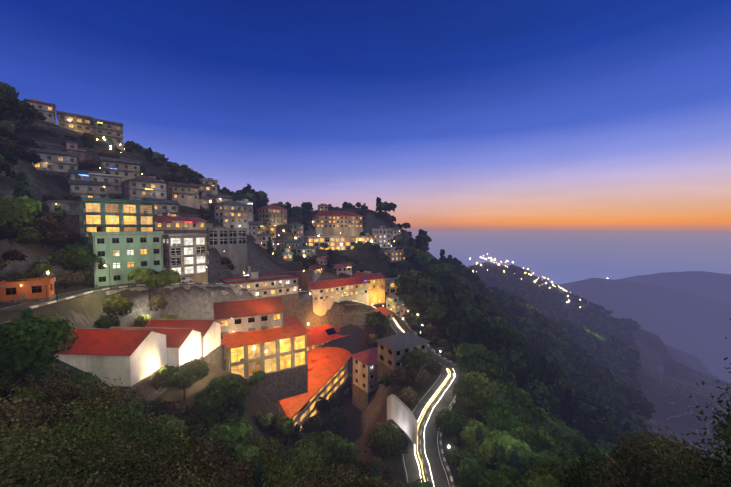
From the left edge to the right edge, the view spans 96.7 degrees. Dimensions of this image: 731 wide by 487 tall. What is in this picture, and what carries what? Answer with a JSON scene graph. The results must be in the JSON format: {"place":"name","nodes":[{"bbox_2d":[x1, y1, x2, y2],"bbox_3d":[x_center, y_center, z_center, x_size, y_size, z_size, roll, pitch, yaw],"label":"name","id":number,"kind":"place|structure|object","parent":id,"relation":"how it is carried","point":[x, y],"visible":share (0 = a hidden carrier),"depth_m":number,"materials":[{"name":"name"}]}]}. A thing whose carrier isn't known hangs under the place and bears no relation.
{"place":"outdoors","nodes":[
{"label":"outdoors","id":0,"kind":"place"},
{"bbox_2d":[263,220,271,225],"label":"building","id":1,"kind":"structure","parent":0,"point":[268,222],"depth_m":189.30,"materials":[{"name":"beige concrete"}]},
{"bbox_2d":[21,120,607,447],"bbox_3d":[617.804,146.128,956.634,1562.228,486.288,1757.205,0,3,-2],"label":"lamp bulbs","id":2,"kind":"object","parent":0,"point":[303,270],"visible":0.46,"depth_m":159.64,"materials":[{"name":"white glass"}]},
{"bbox_2d":[318,204,328,212],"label":"building","id":3,"kind":"structure","parent":0,"point":[322,207],"depth_m":229.98,"materials":[{"name":"beige concrete"}]},
{"bbox_2d":[0,117,730,486],"bbox_3d":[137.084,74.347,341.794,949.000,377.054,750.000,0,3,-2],"label":"hillside terrain","id":4,"kind":"structure","parent":0,"point":[670,389],"depth_m":127.23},
{"bbox_2d":[0,190,27,198],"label":"building","id":5,"kind":"structure","parent":4,"relation":"on","point":[7,194],"depth_m":74.28,"materials":[{"name":"paint"}]},
{"bbox_2d":[0,277,55,302],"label":"building","id":6,"kind":"structure","parent":4,"relation":"on","point":[34,290],"depth_m":58.29,"materials":[{"name":"paint"}]},
{"bbox_2d":[24,98,55,123],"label":"building","id":7,"kind":"structure","parent":4,"relation":"on","point":[47,110],"depth_m":140.06,"materials":[{"name":"paint"}]},
{"bbox_2d":[30,148,78,179],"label":"building","id":8,"kind":"structure","parent":4,"relation":"on","point":[54,162],"depth_m":116.14,"materials":[{"name":"paint"}]},
{"bbox_2d":[46,200,79,233],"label":"building","id":9,"kind":"structure","parent":4,"relation":"on","point":[70,219],"depth_m":84.40,"materials":[{"name":"paint"}]},
{"bbox_2d":[56,110,92,133],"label":"building","id":10,"kind":"structure","parent":4,"relation":"on","point":[80,123],"depth_m":144.13,"materials":[{"name":"paint"}]},
{"bbox_2d":[66,148,86,159],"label":"building","id":11,"kind":"structure","parent":4,"relation":"on","point":[82,156],"depth_m":128.40,"materials":[{"name":"paint"}]},
{"bbox_2d":[63,141,79,148],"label":"building","id":12,"kind":"structure","parent":11,"relation":"attached to","point":[70,144],"depth_m":127.67,"materials":[{"name":"grey concrete"}]},
{"bbox_2d":[68,169,100,180],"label":"building","id":13,"kind":"structure","parent":4,"relation":"on","point":[78,174],"depth_m":115.55,"materials":[{"name":"paint"}]},
{"bbox_2d":[68,179,109,198],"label":"building","id":14,"kind":"structure","parent":4,"relation":"on","point":[90,189],"depth_m":112.22,"materials":[{"name":"paint"}]},
{"bbox_2d":[88,172,122,198],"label":"building","id":15,"kind":"structure","parent":4,"relation":"on","point":[115,187],"depth_m":118.79,"materials":[{"name":"paint"}]},
{"bbox_2d":[92,118,123,151],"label":"building","id":16,"kind":"structure","parent":4,"relation":"on","point":[109,130],"depth_m":149.41,"materials":[{"name":"paint"}]},
{"bbox_2d":[54,328,168,401],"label":"shed","id":17,"kind":"structure","parent":4,"relation":"on","point":[135,360],"depth_m":49.58,"materials":[{"name":"paint"}]},
{"bbox_2d":[77,196,156,270],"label":"building","id":18,"kind":"structure","parent":4,"relation":"on","point":[120,214],"depth_m":84.12,"materials":[{"name":"paint"}]},
{"bbox_2d":[98,156,140,181],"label":"building","id":19,"kind":"structure","parent":4,"relation":"on","point":[126,169],"depth_m":129.12,"materials":[{"name":"paint"}]},
{"bbox_2d":[87,227,164,298],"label":"building","id":20,"kind":"structure","parent":4,"relation":"on","point":[122,254],"depth_m":79.26,"materials":[{"name":"paint"}]},
{"bbox_2d":[122,176,168,199],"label":"building","id":21,"kind":"structure","parent":4,"relation":"on","point":[141,187],"depth_m":122.40,"materials":[{"name":"paint"}]},
{"bbox_2d":[109,327,204,366],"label":"shed","id":22,"kind":"structure","parent":4,"relation":"on","point":[183,345],"depth_m":59.73,"materials":[{"name":"paint"}]},
{"bbox_2d":[145,199,179,215],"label":"building","id":23,"kind":"structure","parent":4,"relation":"on","point":[165,207],"depth_m":117.39,"materials":[{"name":"paint"}]},
{"bbox_2d":[0,282,339,311],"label":"road","id":24,"kind":"structure","parent":4,"relation":"on","point":[66,296],"depth_m":65.12,"materials":[{"name":"grey asphalt"}]},
{"bbox_2d":[179,277,192,282],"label":"car","id":25,"kind":"object","parent":24,"relation":"on","point":[185,279],"visible":0.79,"depth_m":99.56,"materials":[{"name":"grey paint"}]},
{"bbox_2d":[106,284,242,311],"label":"retaining wall","id":26,"kind":"structure","parent":4,"relation":"on","point":[236,290],"depth_m":95.66,"materials":[{"name":"grey concrete"}]},
{"bbox_2d":[155,216,208,256],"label":"building","id":27,"kind":"structure","parent":4,"relation":"on","point":[173,224],"depth_m":111.34,"materials":[{"name":"paint"}]},
{"bbox_2d":[166,182,200,208],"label":"building","id":28,"kind":"structure","parent":4,"relation":"on","point":[184,194],"depth_m":145.31,"materials":[{"name":"paint"}]},
{"bbox_2d":[145,319,222,369],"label":"shed","id":29,"kind":"structure","parent":4,"relation":"on","point":[211,349],"depth_m":69.04,"materials":[{"name":"paint"}]},
{"bbox_2d":[162,233,208,282],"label":"building","id":30,"kind":"structure","parent":4,"relation":"on","point":[185,254],"depth_m":101.63,"materials":[{"name":"paint"}]},
{"bbox_2d":[197,184,211,203],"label":"building","id":31,"kind":"structure","parent":4,"relation":"on","point":[205,190],"depth_m":167.02,"materials":[{"name":"paint"}]},
{"bbox_2d":[199,196,209,208],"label":"building","id":32,"kind":"structure","parent":4,"relation":"on","point":[204,202],"depth_m":156.34,"materials":[{"name":"paint"}]},
{"bbox_2d":[199,178,218,193],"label":"building","id":33,"kind":"structure","parent":4,"relation":"on","point":[211,182],"depth_m":178.18,"materials":[{"name":"paint"}]},
{"bbox_2d":[208,194,233,204],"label":"building","id":34,"kind":"structure","parent":4,"relation":"on","point":[215,198],"depth_m":167.15,"materials":[{"name":"paint"}]},
{"bbox_2d":[221,340,226,370],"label":"building terrace","id":35,"kind":"structure","parent":4,"relation":"on","point":[222,343],"depth_m":74.15,"materials":[{"name":"paint"}]},
{"bbox_2d":[206,223,247,273],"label":"building","id":36,"kind":"structure","parent":4,"relation":"on","point":[231,242],"depth_m":131.42,"materials":[{"name":"paint"}]},
{"bbox_2d":[212,200,249,234],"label":"building","id":37,"kind":"structure","parent":4,"relation":"on","point":[228,214],"depth_m":156.21,"materials":[{"name":"paint"}]},
{"bbox_2d":[235,199,253,220],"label":"building","id":38,"kind":"structure","parent":4,"relation":"on","point":[250,208],"depth_m":187.60,"materials":[{"name":"paint"}]},
{"bbox_2d":[213,296,284,369],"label":"building","id":39,"kind":"structure","parent":4,"relation":"on","point":[247,315],"depth_m":78.72,"materials":[{"name":"paint"}]},
{"bbox_2d":[33,240,467,345],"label":"street lamps","id":40,"kind":"object","parent":4,"relation":"on","point":[39,262],"visible":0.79,"depth_m":99.23,"materials":[{"name":"grey metal"}]},
{"bbox_2d":[48,265,458,482],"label":"street lamps","id":41,"kind":"object","parent":4,"relation":"on","point":[246,279],"visible":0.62,"depth_m":65.11,"materials":[{"name":"grey metal"}]},
{"bbox_2d":[249,221,267,239],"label":"building","id":42,"kind":"structure","parent":4,"relation":"on","point":[256,228],"depth_m":177.57,"materials":[{"name":"paint"}]},
{"bbox_2d":[219,271,299,312],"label":"building","id":43,"kind":"structure","parent":4,"relation":"on","point":[284,286],"depth_m":121.47,"materials":[{"name":"paint"}]},
{"bbox_2d":[254,240,273,250],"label":"building","id":44,"kind":"structure","parent":4,"relation":"on","point":[262,244],"depth_m":165.05,"materials":[{"name":"paint"}]},
{"bbox_2d":[256,233,272,240],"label":"building","id":45,"kind":"structure","parent":44,"relation":"attached to","point":[263,236],"depth_m":167.23,"materials":[{"name":"grey concrete"}]},
{"bbox_2d":[222,315,309,401],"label":"two storey building","id":46,"kind":"structure","parent":4,"relation":"on","point":[278,355],"depth_m":76.66,"materials":[{"name":"paint"}]},
{"bbox_2d":[266,226,276,237],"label":"building","id":47,"kind":"structure","parent":4,"relation":"on","point":[272,229],"depth_m":189.79,"materials":[{"name":"paint"}]},
{"bbox_2d":[258,205,288,225],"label":"building","id":48,"kind":"structure","parent":4,"relation":"on","point":[276,215],"depth_m":199.53,"materials":[{"name":"paint"}]},
{"bbox_2d":[278,252,293,260],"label":"building","id":49,"kind":"structure","parent":4,"relation":"on","point":[287,256],"depth_m":172.51,"materials":[{"name":"paint"}]},
{"bbox_2d":[279,246,291,252],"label":"building","id":50,"kind":"structure","parent":49,"relation":"attached to","point":[285,249],"depth_m":174.84,"materials":[{"name":"beige paint"}]},
{"bbox_2d":[280,240,302,249],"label":"building","id":51,"kind":"structure","parent":4,"relation":"on","point":[292,243],"depth_m":188.74,"materials":[{"name":"paint"}]},
{"bbox_2d":[289,222,303,242],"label":"building","id":52,"kind":"structure","parent":4,"relation":"on","point":[296,229],"depth_m":201.96,"materials":[{"name":"paint"}]},
{"bbox_2d":[298,272,308,290],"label":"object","id":53,"kind":"object","parent":4,"relation":"on","point":[304,281],"visible":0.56,"depth_m":143.34,"materials":[{"name":"paint"}]},
{"bbox_2d":[295,246,315,258],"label":"building","id":54,"kind":"structure","parent":4,"relation":"on","point":[306,251],"depth_m":182.01,"materials":[{"name":"paint"}]},
{"bbox_2d":[0,111,612,446],"bbox_3d":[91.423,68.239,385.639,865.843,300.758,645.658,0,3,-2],"label":"town trees","id":55,"kind":"object","parent":4,"relation":"on","point":[43,228],"visible":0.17,"depth_m":94.46,"materials":[{"name":"green plant"}]},
{"bbox_2d":[272,347,350,433],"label":"building","id":56,"kind":"structure","parent":4,"relation":"on","point":[327,371],"depth_m":106.82,"materials":[{"name":"tile"}]},
{"bbox_2d":[309,264,325,281],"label":"building","id":57,"kind":"structure","parent":4,"relation":"on","point":[316,271],"depth_m":165.84,"materials":[{"name":"paint"}]},
{"bbox_2d":[316,256,332,264],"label":"building","id":58,"kind":"structure","parent":4,"relation":"on","point":[321,260],"depth_m":176.05,"materials":[{"name":"paint"}]},
{"bbox_2d":[307,324,348,350],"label":"roof","id":59,"kind":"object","parent":4,"relation":"on","point":[317,336],"visible":0.12,"depth_m":136.40,"materials":[{"name":"paint"}]},
{"bbox_2d":[0,82,659,486],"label":"forest trees","id":60,"kind":"object","parent":4,"relation":"on","point":[496,358],"visible":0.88,"depth_m":91.82,"materials":[{"name":"green plant"}]},
{"bbox_2d":[312,211,363,235],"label":"building","id":61,"kind":"structure","parent":4,"relation":"on","point":[334,223],"depth_m":227.28,"materials":[{"name":"beige concrete"}]},
{"bbox_2d":[304,233,371,249],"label":"building","id":62,"kind":"structure","parent":4,"relation":"on","point":[336,242],"depth_m":211.29,"materials":[{"name":"paint"}]},
{"bbox_2d":[309,277,369,315],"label":"long red building","id":63,"kind":"structure","parent":4,"relation":"on","point":[326,294],"depth_m":149.32,"materials":[{"name":"paint"}]},
{"bbox_2d":[334,263,352,275],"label":"building","id":64,"kind":"structure","parent":4,"relation":"on","point":[346,268],"depth_m":171.98,"materials":[{"name":"paint"}]},
{"bbox_2d":[356,269,371,273],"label":"building","id":65,"kind":"structure","parent":4,"relation":"on","point":[366,272],"depth_m":183.38,"materials":[{"name":"paint"}]},
{"bbox_2d":[350,348,379,411],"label":"building","id":66,"kind":"structure","parent":4,"relation":"on","point":[365,385],"depth_m":99.19,"materials":[{"name":"paint"}]},
{"bbox_2d":[0,192,730,486],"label":"trees","id":67,"kind":"object","parent":4,"relation":"on","point":[60,428],"visible":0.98,"depth_m":20.55,"materials":[{"name":"green plant"}]},
{"bbox_2d":[355,272,385,304],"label":"building","id":68,"kind":"structure","parent":4,"relation":"on","point":[376,288],"depth_m":164.00,"materials":[{"name":"paint"}]},
{"bbox_2d":[372,226,390,254],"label":"building block","id":69,"kind":"structure","parent":4,"relation":"on","point":[381,236],"depth_m":212.31,"materials":[{"name":"paint"}]},
{"bbox_2d":[374,307,393,319],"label":"building","id":70,"kind":"structure","parent":4,"relation":"on","point":[386,312],"depth_m":150.08,"materials":[{"name":"paint"}]},
{"bbox_2d":[383,247,404,261],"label":"building","id":71,"kind":"structure","parent":4,"relation":"on","point":[394,254],"depth_m":207.35,"materials":[{"name":"paint"}]},
{"bbox_2d":[385,300,403,312],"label":"building","id":72,"kind":"structure","parent":4,"relation":"on","point":[394,307],"depth_m":162.10,"materials":[{"name":"paint"}]},
{"bbox_2d":[385,293,398,302],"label":"house","id":73,"kind":"structure","parent":72,"relation":"attached to","point":[393,298],"depth_m":163.28,"materials":[{"name":"beige paint"}]},
{"bbox_2d":[385,274,409,293],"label":"house","id":74,"kind":"structure","parent":4,"relation":"on","point":[391,287],"depth_m":175.96,"materials":[{"name":"paint"}]},
{"bbox_2d":[387,394,417,451],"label":"retaining wall","id":75,"kind":"structure","parent":4,"relation":"on","point":[400,414],"depth_m":68.77,"materials":[{"name":"paint"}]},
{"bbox_2d":[375,332,430,384],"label":"dark house","id":76,"kind":"structure","parent":4,"relation":"on","point":[392,349],"depth_m":92.34,"materials":[{"name":"paint"}]},
{"bbox_2d":[399,305,409,315],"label":"building","id":77,"kind":"structure","parent":4,"relation":"on","point":[403,309],"depth_m":154.62,"materials":[{"name":"paint"}]},
{"bbox_2d":[425,249,655,418],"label":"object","id":78,"kind":"object","parent":4,"relation":"on","point":[589,352],"visible":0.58,"depth_m":352.81,"materials":[{"name":"green plant"}]},
{"bbox_2d":[654,319,730,486],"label":"tree","id":79,"kind":"object","parent":4,"relation":"on","point":[722,477],"visible":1,"depth_m":9.05,"materials":[{"name":"green plant"}]},
{"bbox_2d":[0,181,730,404],"bbox_3d":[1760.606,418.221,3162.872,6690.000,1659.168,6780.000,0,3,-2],"label":"distant hill","id":80,"kind":"structure","parent":0,"point":[685,316],"depth_m":1383.86,"materials":[{"name":"green plant"}]},
{"bbox_2d":[388,228,401,239],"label":"building","id":81,"kind":"structure","parent":80,"relation":"on","point":[395,231],"depth_m":226.32,"materials":[{"name":"paint"}]},
{"bbox_2d":[0,0,730,230],"label":"sky","id":82,"kind":"structure","parent":0,"point":[458,115],"materials":[{"name":"blue"}]},
{"bbox_2d":[353,301,461,486],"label":"road","id":83,"kind":"structure","parent":0,"point":[433,452],"depth_m":69.47,"materials":[{"name":"grey asphalt"}]},
{"bbox_2d":[394,320,454,483],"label":"light trails","id":84,"kind":"object","parent":83,"relation":"on","point":[428,418],"visible":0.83,"depth_m":72.61,"materials":[{"name":"white"}]},
{"bbox_2d":[410,231,730,284],"bbox_3d":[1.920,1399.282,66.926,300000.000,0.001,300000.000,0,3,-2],"label":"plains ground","id":85,"kind":"structure","parent":0,"point":[557,257],"depth_m":19151.61,"materials":[{"name":"blue liquid"}]}
]}

